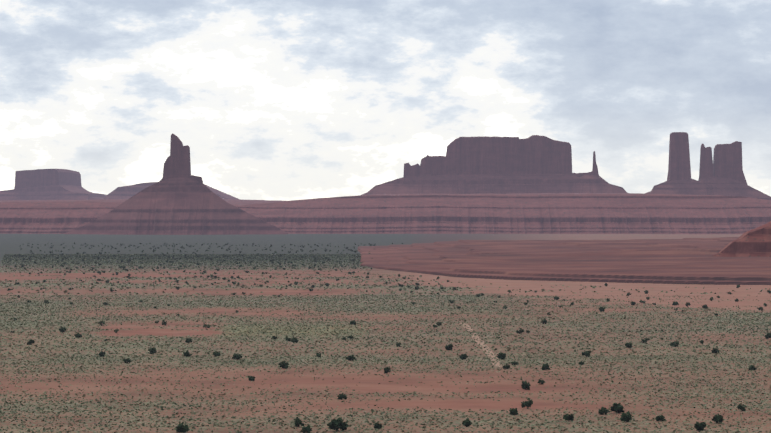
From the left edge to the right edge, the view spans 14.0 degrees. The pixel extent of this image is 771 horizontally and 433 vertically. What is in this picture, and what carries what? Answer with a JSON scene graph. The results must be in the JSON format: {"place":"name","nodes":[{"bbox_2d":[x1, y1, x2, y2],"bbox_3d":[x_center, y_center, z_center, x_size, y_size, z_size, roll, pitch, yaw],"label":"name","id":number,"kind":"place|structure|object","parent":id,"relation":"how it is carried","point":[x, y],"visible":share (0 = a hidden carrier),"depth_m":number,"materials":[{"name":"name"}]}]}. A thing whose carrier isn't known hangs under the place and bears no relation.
{"place":"outdoors","nodes":[
{"label":"outdoors","id":0,"kind":"place"},
{"bbox_2d":[0,234,770,432],"bbox_3d":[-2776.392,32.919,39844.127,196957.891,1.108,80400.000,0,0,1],"label":"desert ground","id":1,"kind":"structure","parent":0,"point":[367,384],"depth_m":1578.89,"materials":[{"name":"brown soil"}]},
{"bbox_2d":[65,133,287,234],"bbox_3d":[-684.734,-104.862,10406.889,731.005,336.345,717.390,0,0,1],"label":"butte","id":2,"kind":"object","parent":1,"relation":"on","point":[178,198],"visible":0.96,"depth_m":10240.17,"materials":[{"name":"brown stone"}]},
{"bbox_2d":[18,242,402,263],"bbox_3d":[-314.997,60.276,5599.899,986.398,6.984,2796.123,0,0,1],"label":"shrubs","id":3,"kind":"object","parent":1,"relation":"on","point":[315,259],"visible":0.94,"depth_m":5524.97,"materials":[{"name":"green plant"}]},
{"bbox_2d":[7,262,448,291],"bbox_3d":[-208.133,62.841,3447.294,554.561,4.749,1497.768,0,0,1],"label":"shrubs","id":4,"kind":"object","parent":1,"relation":"on","point":[224,278],"visible":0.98,"depth_m":3331.65,"materials":[{"name":"green plant"}]},
{"bbox_2d":[0,253,769,294],"bbox_3d":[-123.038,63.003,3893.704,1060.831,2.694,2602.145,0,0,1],"label":"sagebrush scrub","id":5,"kind":"object","parent":1,"relation":"on","point":[90,259],"visible":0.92,"depth_m":4048.75,"materials":[{"name":"green plant"}]},
{"bbox_2d":[0,294,770,355],"bbox_3d":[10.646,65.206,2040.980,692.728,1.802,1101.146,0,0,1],"label":"sagebrush scrub","id":6,"kind":"object","parent":1,"relation":"on","point":[250,330],"visible":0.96,"depth_m":1912.50,"materials":[{"name":"green plant"}]},
{"bbox_2d":[0,354,770,432],"bbox_3d":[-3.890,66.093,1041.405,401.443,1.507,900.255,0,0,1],"label":"sagebrush scrub","id":7,"kind":"object","parent":1,"relation":"on","point":[490,358],"visible":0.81,"depth_m":1175.55,"materials":[{"name":"green plant"}]},
{"bbox_2d":[0,290,770,346],"bbox_3d":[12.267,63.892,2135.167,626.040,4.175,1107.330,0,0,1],"label":"shrubs","id":8,"kind":"object","parent":1,"relation":"on","point":[350,337],"visible":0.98,"depth_m":1896.94,"materials":[{"name":"green plant"}]},
{"bbox_2d":[0,193,770,233],"bbox_3d":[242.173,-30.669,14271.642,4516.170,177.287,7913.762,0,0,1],"label":"cliff escarpment","id":9,"kind":"structure","parent":1,"relation":"on","point":[567,213],"depth_m":10737.05,"materials":[{"name":"brown stone"}]},
{"bbox_2d":[0,169,237,199],"bbox_3d":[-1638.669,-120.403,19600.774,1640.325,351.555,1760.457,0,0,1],"label":"distant mesa","id":10,"kind":"structure","parent":9,"relation":"on","point":[50,184],"depth_m":19027.87,"materials":[{"name":"brown stone"}]},
{"bbox_2d":[362,135,626,194],"bbox_3d":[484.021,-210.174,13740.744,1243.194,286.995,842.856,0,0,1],"label":"mesa","id":11,"kind":"structure","parent":9,"relation":"on","point":[505,165],"depth_m":13482.05,"materials":[{"name":"brown stone"}]},
{"bbox_2d":[645,132,770,199],"bbox_3d":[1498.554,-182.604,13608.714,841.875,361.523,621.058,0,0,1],"label":"rock buttes","id":12,"kind":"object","parent":9,"relation":"on","point":[721,173],"visible":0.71,"depth_m":13469.49,"materials":[{"name":"brown stone"}]},
{"bbox_2d":[27,294,770,432],"bbox_3d":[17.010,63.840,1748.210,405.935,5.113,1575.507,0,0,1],"label":"shrubs","id":13,"kind":"object","parent":1,"relation":"on","point":[335,424],"visible":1,"depth_m":1057.56,"materials":[{"name":"green plant"}]},
{"bbox_2d":[238,352,746,432],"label":"shrubs","id":14,"kind":"object","parent":1,"relation":"on","point":[525,385],"visible":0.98,"depth_m":1141.78,"materials":[{"name":"green plant"}]},
{"bbox_2d":[358,237,770,284],"bbox_3d":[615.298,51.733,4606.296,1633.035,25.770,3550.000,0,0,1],"label":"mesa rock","id":15,"kind":"object","parent":1,"relation":"on","point":[677,261],"visible":0.79,"depth_m":4020.71,"materials":[{"name":"brown stone"}]},
{"bbox_2d":[712,221,770,256],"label":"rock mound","id":16,"kind":"object","parent":15,"relation":"on","point":[755,242],"visible":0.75,"depth_m":4273.94,"materials":[{"name":"brown stone"}]},
{"bbox_2d":[437,283,770,311],"bbox_3d":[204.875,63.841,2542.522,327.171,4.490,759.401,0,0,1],"label":"shrubs","id":17,"kind":"object","parent":1,"relation":"on","point":[601,309],"visible":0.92,"depth_m":2401.69,"materials":[{"name":"green plant"}]},
{"bbox_2d":[0,0,770,200],"label":"sky","id":18,"kind":"structure","parent":0,"point":[283,100],"materials":[{"name":"white"}]},
{"bbox_2d":[460,323,501,366],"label":"dirt track","id":19,"kind":"structure","parent":0,"point":[480,343],"depth_m":1603.07,"materials":[{"name":"beige soil"}]}
]}

